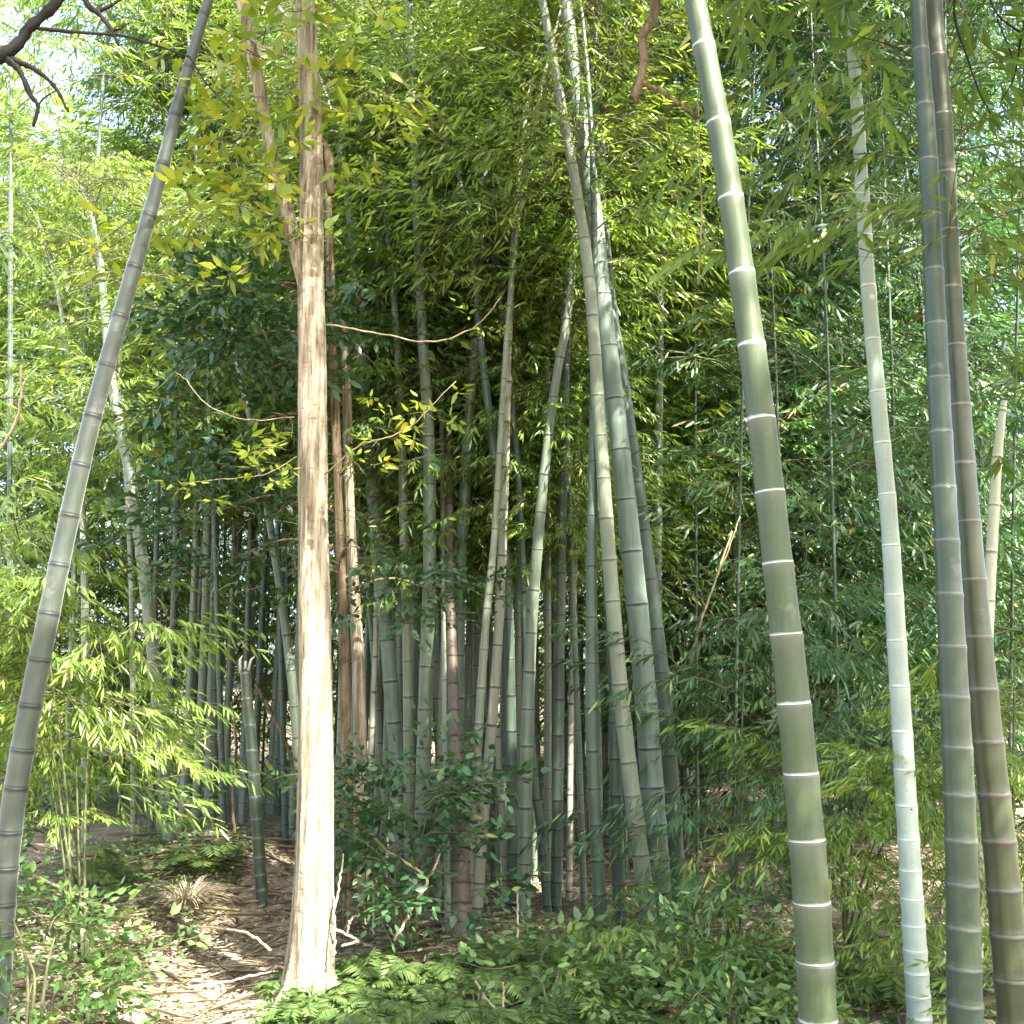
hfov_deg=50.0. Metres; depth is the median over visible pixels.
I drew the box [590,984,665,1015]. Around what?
fern
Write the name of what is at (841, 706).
bamboo
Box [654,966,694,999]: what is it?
fern
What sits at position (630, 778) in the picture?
bamboo
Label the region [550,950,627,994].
fern
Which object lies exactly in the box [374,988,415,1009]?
fern
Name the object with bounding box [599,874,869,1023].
shrub
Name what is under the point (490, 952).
fern
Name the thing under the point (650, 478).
bamboo
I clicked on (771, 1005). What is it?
fern
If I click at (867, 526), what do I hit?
bamboo
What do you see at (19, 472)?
bamboo
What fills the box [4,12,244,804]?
bamboo
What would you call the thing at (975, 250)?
bamboo
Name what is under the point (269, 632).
bamboo
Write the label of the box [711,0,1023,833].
bamboo
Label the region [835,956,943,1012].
fern
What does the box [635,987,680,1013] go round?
fern
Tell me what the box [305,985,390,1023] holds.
fern
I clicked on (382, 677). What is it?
bamboo
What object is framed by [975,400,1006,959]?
bamboo
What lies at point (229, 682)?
bamboo
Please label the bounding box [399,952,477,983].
fern
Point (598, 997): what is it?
shrub
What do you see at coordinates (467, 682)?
bamboo
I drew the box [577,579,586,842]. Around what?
bamboo
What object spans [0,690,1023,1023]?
ground
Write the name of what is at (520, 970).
fern
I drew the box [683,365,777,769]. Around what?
bamboo
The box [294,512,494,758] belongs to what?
bamboo
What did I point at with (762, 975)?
fern
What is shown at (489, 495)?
bamboo
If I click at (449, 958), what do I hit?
fern
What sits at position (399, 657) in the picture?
bamboo
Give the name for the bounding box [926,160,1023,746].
bamboo
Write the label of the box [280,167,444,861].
bamboo
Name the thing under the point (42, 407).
bamboo
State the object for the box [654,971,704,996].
fern
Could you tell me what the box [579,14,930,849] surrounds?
bamboo
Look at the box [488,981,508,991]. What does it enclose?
fern
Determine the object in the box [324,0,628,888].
bamboo
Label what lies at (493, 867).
bamboo
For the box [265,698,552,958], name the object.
shrub
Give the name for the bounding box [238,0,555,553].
bamboo
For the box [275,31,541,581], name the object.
bamboo
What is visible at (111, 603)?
bamboo
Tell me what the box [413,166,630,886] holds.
bamboo
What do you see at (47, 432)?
bamboo
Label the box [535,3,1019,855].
bamboo
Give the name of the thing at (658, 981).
fern
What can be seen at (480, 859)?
bamboo
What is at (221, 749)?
bamboo
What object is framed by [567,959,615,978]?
fern
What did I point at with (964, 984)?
bamboo
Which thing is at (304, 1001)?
fern
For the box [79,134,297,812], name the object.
bamboo
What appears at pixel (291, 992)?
fern
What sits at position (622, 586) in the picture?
bamboo
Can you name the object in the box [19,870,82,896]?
fallen stick
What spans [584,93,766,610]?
bamboo
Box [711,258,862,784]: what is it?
bamboo
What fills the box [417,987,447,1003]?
fern
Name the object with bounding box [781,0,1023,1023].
bamboo
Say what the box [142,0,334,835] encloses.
bamboo
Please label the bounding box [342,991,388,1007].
fern
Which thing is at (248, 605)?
bamboo
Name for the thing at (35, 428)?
bamboo
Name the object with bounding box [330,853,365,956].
fallen stick
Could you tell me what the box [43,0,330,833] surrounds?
bamboo
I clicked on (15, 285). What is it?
bamboo
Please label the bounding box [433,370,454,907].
bamboo
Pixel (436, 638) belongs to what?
bamboo
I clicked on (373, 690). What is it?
bamboo
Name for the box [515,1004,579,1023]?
fern
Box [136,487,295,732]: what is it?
bamboo
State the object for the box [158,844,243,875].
fern
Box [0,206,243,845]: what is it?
bamboo
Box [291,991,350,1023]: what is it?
fern
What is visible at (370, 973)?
fern
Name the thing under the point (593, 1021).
fern
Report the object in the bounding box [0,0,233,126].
tree
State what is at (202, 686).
bamboo
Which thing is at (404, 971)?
fern
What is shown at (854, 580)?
bamboo
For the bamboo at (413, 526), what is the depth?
8.51 m
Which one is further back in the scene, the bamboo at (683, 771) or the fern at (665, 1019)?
the bamboo at (683, 771)
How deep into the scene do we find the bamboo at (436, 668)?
8.47 m
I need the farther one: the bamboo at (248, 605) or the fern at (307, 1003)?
the bamboo at (248, 605)
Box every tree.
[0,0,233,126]
[56,0,510,1007]
[71,171,533,937]
[240,310,446,920]
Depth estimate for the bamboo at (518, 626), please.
8.33 m
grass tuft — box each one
[122,874,247,910]
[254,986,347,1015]
[478,907,631,963]
[538,906,682,964]
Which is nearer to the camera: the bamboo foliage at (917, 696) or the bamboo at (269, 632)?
the bamboo foliage at (917, 696)
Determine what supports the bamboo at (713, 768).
on the ground at (96, 830)
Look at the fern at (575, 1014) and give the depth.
5.21 m
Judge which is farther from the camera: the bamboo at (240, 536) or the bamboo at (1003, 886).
the bamboo at (240, 536)
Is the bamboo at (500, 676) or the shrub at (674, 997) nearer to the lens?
the shrub at (674, 997)
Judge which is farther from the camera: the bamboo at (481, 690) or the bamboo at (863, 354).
the bamboo at (863, 354)
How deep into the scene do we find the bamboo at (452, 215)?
9.30 m
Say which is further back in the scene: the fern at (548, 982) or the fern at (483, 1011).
the fern at (548, 982)
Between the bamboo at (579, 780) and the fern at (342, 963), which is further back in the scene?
the bamboo at (579, 780)
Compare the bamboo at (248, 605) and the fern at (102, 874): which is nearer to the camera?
the fern at (102, 874)
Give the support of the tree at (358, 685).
on the ground at (96, 830)
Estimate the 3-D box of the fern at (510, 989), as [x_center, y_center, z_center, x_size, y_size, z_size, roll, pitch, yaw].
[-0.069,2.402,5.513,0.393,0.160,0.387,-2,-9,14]
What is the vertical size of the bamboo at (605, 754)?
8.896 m
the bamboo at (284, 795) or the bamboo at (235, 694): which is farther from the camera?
the bamboo at (235, 694)
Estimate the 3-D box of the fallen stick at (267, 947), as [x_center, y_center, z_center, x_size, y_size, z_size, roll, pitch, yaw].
[-1.415,2.284,5.898,0.032,0.045,0.572,7,-11,-37]
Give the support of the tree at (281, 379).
on the ground at (96, 830)
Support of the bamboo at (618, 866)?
on the ground at (96, 830)
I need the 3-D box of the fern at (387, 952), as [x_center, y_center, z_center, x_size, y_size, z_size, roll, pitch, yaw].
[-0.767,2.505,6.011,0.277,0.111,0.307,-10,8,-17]
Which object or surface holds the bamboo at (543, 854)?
on the ground at (96, 830)
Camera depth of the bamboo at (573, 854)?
9.68 m
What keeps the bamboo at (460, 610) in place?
on the ground at (96, 830)
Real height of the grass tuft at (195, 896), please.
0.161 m
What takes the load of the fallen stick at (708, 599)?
on the bamboo foliage at (733, 864)
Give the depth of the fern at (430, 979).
5.73 m
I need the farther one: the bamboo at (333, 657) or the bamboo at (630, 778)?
the bamboo at (333, 657)
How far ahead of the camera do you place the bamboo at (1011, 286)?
12.68 m
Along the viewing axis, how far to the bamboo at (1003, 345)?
8.47 m
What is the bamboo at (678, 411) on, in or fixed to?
on the ground at (96, 830)
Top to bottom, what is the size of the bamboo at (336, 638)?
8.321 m
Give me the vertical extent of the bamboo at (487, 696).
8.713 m
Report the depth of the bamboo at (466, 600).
9.95 m
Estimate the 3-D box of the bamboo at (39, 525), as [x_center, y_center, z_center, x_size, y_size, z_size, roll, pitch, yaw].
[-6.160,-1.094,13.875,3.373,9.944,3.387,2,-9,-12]
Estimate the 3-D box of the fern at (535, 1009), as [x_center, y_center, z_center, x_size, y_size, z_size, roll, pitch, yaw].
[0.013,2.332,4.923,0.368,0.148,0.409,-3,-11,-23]
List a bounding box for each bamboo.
[0,0,167,614]
[0,0,210,765]
[0,0,263,852]
[0,0,273,840]
[0,0,298,835]
[0,0,424,1023]
[0,47,147,806]
[0,84,54,697]
[0,86,289,844]
[0,87,149,808]
[0,100,112,807]
[0,125,211,854]
[0,139,150,770]
[0,153,61,737]
[0,200,100,696]
[0,206,189,804]
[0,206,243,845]
[0,256,63,616]
[0,265,113,709]
[2,132,188,800]
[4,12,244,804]
[5,0,293,832]
[17,228,272,755]
[30,0,297,832]
[31,148,327,795]
[32,0,294,825]
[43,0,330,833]
[56,305,220,774]
[59,134,289,805]
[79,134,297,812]
[90,5,292,828]
[101,233,337,798]
[115,0,493,870]
[121,136,331,824]
[123,165,420,663]
[126,30,246,813]
[128,114,291,815]
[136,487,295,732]
[138,471,281,691]
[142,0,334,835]
[142,44,297,823]
[145,0,330,845]
[147,24,297,819]
[161,132,294,815]
[164,455,336,790]
[175,512,336,729]
[177,0,495,897]
[183,80,297,814]
[184,6,329,663]
[190,0,542,706]
[193,0,467,895]
[195,3,468,872]
[208,9,293,813]
[210,0,416,841]
[210,0,521,892]
[219,0,481,832]
[219,455,363,747]
[220,0,471,794]
[225,0,521,882]
[225,0,616,915]
[226,517,431,818]
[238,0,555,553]
[239,0,512,901]
[239,655,268,907]
[243,1,375,843]
[264,46,374,469]
[265,21,599,675]
[266,520,396,770]
[272,235,420,712]
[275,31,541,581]
[276,180,532,795]
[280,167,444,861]
[284,0,580,916]
[284,422,373,741]
[285,322,494,616]
[287,48,437,845]
[287,555,435,753]
[292,0,626,905]
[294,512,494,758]
[322,0,585,914]
[323,0,700,896]
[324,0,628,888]
[325,2,585,796]
[328,532,395,818]
[330,161,532,583]
[333,540,465,731]
[338,1,585,453]
[352,3,618,859]
[352,35,657,898]
[353,0,910,1023]
[359,167,604,896]
[360,0,726,945]
[374,0,721,866]
[380,15,585,807]
[381,66,597,628]
[384,56,646,821]
[390,0,789,921]
[410,0,662,917]
[410,0,814,941]
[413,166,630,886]
[419,0,806,930]
[420,0,695,879]
[422,5,724,900]
[428,0,753,912]
[432,586,585,786]
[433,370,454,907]
[437,343,450,932]
[439,100,693,908]
[442,0,741,925]
[444,113,617,691]
[445,0,670,651]
[445,293,472,946]
[447,0,697,940]
[459,127,667,886]
[465,589,585,716]
[466,122,676,766]
[470,171,735,817]
[482,524,490,765]
[483,6,934,850]
[484,579,683,781]
[485,573,490,837]
[493,584,584,725]
[494,0,984,1023]
[495,728,506,911]
[499,1,869,601]
[510,193,744,879]
[514,574,688,793]
[515,0,932,886]
[518,33,717,745]
[522,0,585,678]
[532,83,688,866]
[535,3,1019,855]
[535,16,581,857]
[538,1,884,880]
[538,569,706,707]
[539,66,830,794]
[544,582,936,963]
[552,101,788,585]
[556,200,714,866]
[564,652,567,810]
[568,567,577,826]
[573,6,820,769]
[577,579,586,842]
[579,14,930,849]
[580,103,741,568]
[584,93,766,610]
[598,547,762,779]
[601,103,713,835]
[606,0,1023,866]
[613,102,817,854]
[614,51,789,838]
[614,67,801,665]
[616,0,940,899]
[625,0,1023,827]
[627,63,813,796]
[631,0,1023,933]
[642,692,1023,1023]
[682,249,833,751]
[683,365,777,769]
[687,3,1023,844]
[703,0,1023,812]
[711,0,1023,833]
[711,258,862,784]
[714,166,859,775]
[719,202,860,755]
[739,0,1023,811]
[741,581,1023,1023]
[751,1,1023,828]
[767,0,1023,836]
[769,0,1023,881]
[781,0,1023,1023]
[787,0,1023,795]
[789,263,936,796]
[799,0,932,1023]
[805,236,933,725]
[812,189,924,753]
[840,194,1023,687]
[854,0,1023,799]
[856,261,1017,684]
[882,1,1023,681]
[925,198,1023,754]
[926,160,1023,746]
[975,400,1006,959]
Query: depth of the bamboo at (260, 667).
12.94 m
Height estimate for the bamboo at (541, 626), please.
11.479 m
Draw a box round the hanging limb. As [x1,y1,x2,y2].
[630,0,699,119]
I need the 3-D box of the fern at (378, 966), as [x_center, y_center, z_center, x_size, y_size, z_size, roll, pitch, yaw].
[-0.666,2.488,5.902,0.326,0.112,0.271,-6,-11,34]
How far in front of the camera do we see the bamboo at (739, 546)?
7.92 m
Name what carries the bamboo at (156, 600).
on the ground at (96, 830)
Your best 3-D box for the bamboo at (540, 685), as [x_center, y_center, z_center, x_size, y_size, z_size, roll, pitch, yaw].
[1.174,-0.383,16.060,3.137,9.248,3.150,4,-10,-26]
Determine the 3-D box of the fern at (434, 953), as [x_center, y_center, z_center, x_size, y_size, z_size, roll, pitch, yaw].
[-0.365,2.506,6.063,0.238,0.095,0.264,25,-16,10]
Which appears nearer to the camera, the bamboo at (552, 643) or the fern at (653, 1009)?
the fern at (653, 1009)
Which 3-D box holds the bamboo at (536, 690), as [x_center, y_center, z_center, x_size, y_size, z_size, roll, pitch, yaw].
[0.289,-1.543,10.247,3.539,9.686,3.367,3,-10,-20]
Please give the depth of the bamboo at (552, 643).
10.06 m
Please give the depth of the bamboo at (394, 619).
13.35 m
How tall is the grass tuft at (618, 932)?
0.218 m
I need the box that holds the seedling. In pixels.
[555,873,726,1014]
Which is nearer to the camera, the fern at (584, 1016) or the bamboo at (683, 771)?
the fern at (584, 1016)
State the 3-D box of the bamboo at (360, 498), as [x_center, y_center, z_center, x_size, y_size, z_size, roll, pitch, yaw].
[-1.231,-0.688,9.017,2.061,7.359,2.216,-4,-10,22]
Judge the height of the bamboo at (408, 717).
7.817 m
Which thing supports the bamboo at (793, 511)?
on the ground at (96, 830)
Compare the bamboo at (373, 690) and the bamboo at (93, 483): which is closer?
the bamboo at (373, 690)
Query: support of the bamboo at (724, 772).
on the ground at (96, 830)
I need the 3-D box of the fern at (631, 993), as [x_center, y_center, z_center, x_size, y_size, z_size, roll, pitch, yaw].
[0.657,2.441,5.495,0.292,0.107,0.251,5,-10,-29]
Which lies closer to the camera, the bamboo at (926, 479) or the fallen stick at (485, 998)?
the fallen stick at (485, 998)
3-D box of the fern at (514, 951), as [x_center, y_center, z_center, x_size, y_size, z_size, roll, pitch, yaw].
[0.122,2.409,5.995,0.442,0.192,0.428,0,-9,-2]
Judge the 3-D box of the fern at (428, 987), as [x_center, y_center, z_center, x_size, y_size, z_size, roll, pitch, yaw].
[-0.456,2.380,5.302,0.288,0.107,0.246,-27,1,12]
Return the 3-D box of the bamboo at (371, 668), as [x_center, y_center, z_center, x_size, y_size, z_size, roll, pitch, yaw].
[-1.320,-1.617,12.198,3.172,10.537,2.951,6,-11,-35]
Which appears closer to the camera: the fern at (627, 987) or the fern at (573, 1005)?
the fern at (573, 1005)
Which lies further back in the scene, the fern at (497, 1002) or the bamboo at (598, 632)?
the bamboo at (598, 632)
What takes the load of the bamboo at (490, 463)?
on the ground at (96, 830)
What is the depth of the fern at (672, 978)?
5.69 m
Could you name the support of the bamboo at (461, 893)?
on the ground at (96, 830)
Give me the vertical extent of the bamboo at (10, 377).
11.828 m
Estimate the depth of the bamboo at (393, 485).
9.40 m
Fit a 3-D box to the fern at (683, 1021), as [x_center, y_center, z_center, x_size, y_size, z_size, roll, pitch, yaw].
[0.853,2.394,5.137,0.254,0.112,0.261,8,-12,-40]
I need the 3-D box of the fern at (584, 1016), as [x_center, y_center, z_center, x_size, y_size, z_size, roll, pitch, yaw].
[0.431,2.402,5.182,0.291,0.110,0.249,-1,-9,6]
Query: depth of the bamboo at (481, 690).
7.68 m
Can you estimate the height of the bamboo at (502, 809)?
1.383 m
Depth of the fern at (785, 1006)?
5.31 m
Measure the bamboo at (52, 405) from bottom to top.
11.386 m
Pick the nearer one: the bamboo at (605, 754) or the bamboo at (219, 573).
the bamboo at (605, 754)
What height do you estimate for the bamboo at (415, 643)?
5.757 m
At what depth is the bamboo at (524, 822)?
7.71 m
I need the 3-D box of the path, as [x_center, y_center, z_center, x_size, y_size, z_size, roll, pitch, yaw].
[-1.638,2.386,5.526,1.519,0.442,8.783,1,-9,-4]
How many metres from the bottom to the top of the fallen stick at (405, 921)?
0.568 m
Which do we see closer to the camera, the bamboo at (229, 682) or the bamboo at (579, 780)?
the bamboo at (579, 780)
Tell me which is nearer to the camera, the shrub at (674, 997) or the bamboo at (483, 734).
the shrub at (674, 997)
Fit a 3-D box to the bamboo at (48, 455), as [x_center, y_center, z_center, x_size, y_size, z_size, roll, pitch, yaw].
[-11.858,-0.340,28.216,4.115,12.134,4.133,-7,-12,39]
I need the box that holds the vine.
[697,95,716,284]
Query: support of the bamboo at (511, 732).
on the ground at (96, 830)
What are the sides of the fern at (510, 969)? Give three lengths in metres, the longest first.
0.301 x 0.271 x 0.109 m
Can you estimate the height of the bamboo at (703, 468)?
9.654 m
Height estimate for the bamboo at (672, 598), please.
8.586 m
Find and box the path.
[121,846,347,1023]
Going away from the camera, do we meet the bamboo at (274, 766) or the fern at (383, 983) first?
the fern at (383, 983)
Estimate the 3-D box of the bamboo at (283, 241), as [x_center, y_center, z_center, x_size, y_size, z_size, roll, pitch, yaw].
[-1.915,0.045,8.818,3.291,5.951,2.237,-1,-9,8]
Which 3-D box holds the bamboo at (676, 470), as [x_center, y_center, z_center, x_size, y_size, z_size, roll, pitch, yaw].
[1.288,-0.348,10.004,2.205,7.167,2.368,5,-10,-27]
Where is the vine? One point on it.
(711, 249)
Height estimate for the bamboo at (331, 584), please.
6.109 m
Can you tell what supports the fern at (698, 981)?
on the ground at (96, 830)
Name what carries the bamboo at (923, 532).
on the ground at (96, 830)
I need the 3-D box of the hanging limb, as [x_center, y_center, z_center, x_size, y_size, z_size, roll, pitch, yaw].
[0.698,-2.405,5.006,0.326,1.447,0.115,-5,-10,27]
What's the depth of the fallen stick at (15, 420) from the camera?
6.77 m
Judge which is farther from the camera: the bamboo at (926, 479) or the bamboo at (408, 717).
the bamboo at (926, 479)
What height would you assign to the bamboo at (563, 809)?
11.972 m
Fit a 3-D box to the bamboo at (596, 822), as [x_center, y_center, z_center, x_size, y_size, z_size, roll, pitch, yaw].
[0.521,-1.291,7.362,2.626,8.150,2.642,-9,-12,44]
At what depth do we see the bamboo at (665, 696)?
7.74 m
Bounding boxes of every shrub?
[0,470,277,965]
[0,720,226,897]
[0,851,213,1023]
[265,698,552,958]
[450,898,675,1023]
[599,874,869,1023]
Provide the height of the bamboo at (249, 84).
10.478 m
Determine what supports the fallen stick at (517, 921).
on the ground at (96, 830)
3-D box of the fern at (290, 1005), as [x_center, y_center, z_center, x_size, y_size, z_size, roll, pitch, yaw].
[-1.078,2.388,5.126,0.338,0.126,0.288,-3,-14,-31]
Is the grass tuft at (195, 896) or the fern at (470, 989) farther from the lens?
the grass tuft at (195, 896)
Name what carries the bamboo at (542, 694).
on the ground at (96, 830)
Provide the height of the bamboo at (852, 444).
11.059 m
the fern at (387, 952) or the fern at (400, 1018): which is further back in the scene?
the fern at (387, 952)
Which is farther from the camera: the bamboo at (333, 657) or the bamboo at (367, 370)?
the bamboo at (333, 657)
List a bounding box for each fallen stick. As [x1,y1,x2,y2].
[0,365,22,450]
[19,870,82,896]
[161,971,271,989]
[224,928,271,951]
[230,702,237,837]
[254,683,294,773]
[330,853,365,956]
[363,829,440,941]
[371,881,518,938]
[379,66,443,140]
[475,980,504,1017]
[689,517,739,663]
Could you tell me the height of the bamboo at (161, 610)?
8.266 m
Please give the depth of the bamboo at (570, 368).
9.68 m
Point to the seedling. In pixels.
(613, 936)
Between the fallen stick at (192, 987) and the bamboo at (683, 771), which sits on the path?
the fallen stick at (192, 987)
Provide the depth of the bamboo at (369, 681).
12.31 m
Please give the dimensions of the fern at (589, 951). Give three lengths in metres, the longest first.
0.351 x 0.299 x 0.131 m
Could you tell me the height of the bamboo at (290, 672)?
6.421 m
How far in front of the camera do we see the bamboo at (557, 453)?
9.41 m
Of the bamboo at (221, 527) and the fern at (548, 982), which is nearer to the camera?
the fern at (548, 982)
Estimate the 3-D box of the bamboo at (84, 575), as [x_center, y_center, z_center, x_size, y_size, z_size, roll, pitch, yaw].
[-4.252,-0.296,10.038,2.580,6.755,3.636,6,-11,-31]
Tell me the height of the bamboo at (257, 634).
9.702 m
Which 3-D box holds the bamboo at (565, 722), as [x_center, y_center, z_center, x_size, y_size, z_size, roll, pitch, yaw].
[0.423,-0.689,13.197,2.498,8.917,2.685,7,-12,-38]
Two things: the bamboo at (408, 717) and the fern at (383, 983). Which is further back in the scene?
the bamboo at (408, 717)
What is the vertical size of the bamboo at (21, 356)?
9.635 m
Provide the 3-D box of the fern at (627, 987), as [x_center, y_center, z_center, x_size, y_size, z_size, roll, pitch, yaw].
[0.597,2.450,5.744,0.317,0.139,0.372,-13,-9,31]
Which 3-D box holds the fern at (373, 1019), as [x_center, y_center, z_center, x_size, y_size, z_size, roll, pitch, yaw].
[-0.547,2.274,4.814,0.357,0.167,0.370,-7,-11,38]
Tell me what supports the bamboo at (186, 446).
on the ground at (96, 830)
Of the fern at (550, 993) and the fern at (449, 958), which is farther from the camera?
the fern at (449, 958)
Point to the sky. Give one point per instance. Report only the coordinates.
(53, 66)
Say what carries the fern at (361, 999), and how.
on the ground at (96, 830)
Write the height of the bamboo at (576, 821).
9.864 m
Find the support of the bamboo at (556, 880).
on the ground at (96, 830)
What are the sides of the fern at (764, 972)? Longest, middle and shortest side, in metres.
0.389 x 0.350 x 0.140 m
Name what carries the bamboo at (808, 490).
on the ground at (96, 830)
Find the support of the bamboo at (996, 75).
on the ground at (96, 830)
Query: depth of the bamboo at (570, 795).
8.41 m
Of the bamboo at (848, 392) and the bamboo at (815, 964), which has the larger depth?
the bamboo at (848, 392)
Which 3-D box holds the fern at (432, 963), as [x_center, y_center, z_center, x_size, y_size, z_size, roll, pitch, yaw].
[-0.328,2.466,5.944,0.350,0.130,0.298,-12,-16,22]
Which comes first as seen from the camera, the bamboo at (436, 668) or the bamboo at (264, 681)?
the bamboo at (436, 668)
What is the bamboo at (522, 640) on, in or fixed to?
on the ground at (96, 830)
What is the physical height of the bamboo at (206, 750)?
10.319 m
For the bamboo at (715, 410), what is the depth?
9.85 m
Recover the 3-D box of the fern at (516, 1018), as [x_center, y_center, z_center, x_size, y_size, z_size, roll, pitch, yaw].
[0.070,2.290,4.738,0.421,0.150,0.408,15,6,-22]
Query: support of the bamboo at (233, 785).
on the ground at (96, 830)
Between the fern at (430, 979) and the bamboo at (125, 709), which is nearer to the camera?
the fern at (430, 979)
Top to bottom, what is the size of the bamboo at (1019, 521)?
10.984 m
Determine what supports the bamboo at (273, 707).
on the ground at (96, 830)
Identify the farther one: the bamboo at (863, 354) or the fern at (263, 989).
the bamboo at (863, 354)
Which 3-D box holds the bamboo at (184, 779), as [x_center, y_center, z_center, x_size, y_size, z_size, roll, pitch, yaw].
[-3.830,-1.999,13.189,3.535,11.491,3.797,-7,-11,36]
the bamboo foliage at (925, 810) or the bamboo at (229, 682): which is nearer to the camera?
the bamboo foliage at (925, 810)
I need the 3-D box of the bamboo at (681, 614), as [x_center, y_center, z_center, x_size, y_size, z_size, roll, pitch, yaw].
[1.894,-2.680,11.775,4.582,12.460,4.811,-4,-10,23]
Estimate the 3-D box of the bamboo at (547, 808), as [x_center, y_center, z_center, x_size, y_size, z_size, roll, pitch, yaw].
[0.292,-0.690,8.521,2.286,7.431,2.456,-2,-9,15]
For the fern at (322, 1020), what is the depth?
4.87 m
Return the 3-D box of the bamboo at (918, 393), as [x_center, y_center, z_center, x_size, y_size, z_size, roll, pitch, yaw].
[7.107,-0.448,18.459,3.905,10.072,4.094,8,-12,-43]
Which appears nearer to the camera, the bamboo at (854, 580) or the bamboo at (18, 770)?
the bamboo at (18, 770)
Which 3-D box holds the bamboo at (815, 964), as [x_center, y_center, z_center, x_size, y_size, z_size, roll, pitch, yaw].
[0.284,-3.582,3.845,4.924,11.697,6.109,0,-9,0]
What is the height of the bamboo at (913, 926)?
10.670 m
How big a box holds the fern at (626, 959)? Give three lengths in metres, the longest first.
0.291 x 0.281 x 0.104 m
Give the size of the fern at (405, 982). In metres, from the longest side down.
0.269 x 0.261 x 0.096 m
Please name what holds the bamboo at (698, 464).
on the ground at (96, 830)
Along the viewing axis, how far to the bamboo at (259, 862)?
7.76 m
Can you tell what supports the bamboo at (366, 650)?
on the ground at (96, 830)
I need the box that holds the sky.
[0,0,1023,689]
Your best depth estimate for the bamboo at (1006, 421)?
16.89 m
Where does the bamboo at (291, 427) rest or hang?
on the ground at (96, 830)
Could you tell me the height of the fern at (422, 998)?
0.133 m
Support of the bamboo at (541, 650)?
on the ground at (96, 830)
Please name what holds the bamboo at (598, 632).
on the ground at (96, 830)
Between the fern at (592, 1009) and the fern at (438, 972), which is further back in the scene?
the fern at (438, 972)
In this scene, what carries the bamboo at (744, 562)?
on the ground at (96, 830)
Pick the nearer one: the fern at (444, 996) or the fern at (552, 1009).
the fern at (552, 1009)
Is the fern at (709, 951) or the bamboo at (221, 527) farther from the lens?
the bamboo at (221, 527)
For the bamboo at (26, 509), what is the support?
on the ground at (96, 830)
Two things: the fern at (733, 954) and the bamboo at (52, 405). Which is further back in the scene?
the bamboo at (52, 405)
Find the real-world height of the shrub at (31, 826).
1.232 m
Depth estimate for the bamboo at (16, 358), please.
15.28 m
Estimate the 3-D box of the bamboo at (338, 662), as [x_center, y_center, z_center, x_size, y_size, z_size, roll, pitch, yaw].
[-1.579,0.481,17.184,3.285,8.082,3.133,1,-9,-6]
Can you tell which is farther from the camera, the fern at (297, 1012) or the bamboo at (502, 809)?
the bamboo at (502, 809)
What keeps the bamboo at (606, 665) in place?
on the ground at (96, 830)
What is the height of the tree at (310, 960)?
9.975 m
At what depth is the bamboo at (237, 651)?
15.83 m
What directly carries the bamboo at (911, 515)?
on the ground at (96, 830)
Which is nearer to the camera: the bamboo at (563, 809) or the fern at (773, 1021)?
the fern at (773, 1021)
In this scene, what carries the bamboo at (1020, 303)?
on the ground at (96, 830)
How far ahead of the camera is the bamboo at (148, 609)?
9.37 m
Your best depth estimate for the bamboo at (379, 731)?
8.96 m
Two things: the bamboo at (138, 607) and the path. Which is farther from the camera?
the bamboo at (138, 607)
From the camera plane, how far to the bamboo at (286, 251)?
9.60 m
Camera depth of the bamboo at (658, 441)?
9.27 m
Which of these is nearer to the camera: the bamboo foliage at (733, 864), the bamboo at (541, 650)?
the bamboo foliage at (733, 864)
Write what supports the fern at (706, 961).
on the ground at (96, 830)
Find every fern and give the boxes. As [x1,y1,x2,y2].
[80,844,149,896]
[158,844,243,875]
[251,971,282,997]
[252,977,279,1001]
[253,1003,303,1023]
[258,1006,331,1023]
[276,988,308,1006]
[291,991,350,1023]
[296,995,338,1005]
[304,998,322,1006]
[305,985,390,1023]
[312,1015,361,1023]
[318,977,355,996]
[335,948,395,977]
[335,982,412,1022]
[339,955,421,999]
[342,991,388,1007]
[343,967,380,985]
[348,1008,424,1023]
[349,949,394,977]
[366,961,401,978]
[372,976,419,1004]
[373,968,394,986]
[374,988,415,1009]
[376,999,455,1023]
[395,969,440,992]
[398,970,428,986]
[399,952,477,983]
[407,990,464,1023]
[410,982,443,1004]
[414,984,487,1010]
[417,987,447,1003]
[424,956,476,974]
[425,967,470,997]
[427,951,447,964]
[430,1004,506,1023]
[436,943,486,970]
[444,999,510,1023]
[457,941,523,973]
[457,970,534,1004]
[457,991,513,1014]
[472,957,528,980]
[478,966,521,993]
[484,1006,540,1023]
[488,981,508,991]
[493,1007,532,1023]
[494,931,571,973]
[505,1016,567,1023]
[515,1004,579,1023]
[518,963,583,1010]
[523,959,591,988]
[530,979,574,996]
[532,1001,588,1023]
[536,997,580,1017]
[543,998,581,1023]
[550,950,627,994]
[554,996,613,1023]
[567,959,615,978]
[575,941,617,969]
[577,1009,629,1021]
[579,1019,600,1023]
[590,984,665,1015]
[603,962,654,994]
[608,1007,675,1023]
[615,951,633,960]
[619,968,672,989]
[622,986,672,1012]
[631,999,660,1023]
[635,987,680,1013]
[636,960,695,992]
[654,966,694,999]
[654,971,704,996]
[663,956,730,990]
[666,1012,714,1023]
[685,965,736,998]
[687,948,735,964]
[699,984,754,1018]
[710,940,751,964]
[721,992,788,1022]
[735,945,792,977]
[737,977,797,1023]
[742,946,793,985]
[749,985,797,1023]
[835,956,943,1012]

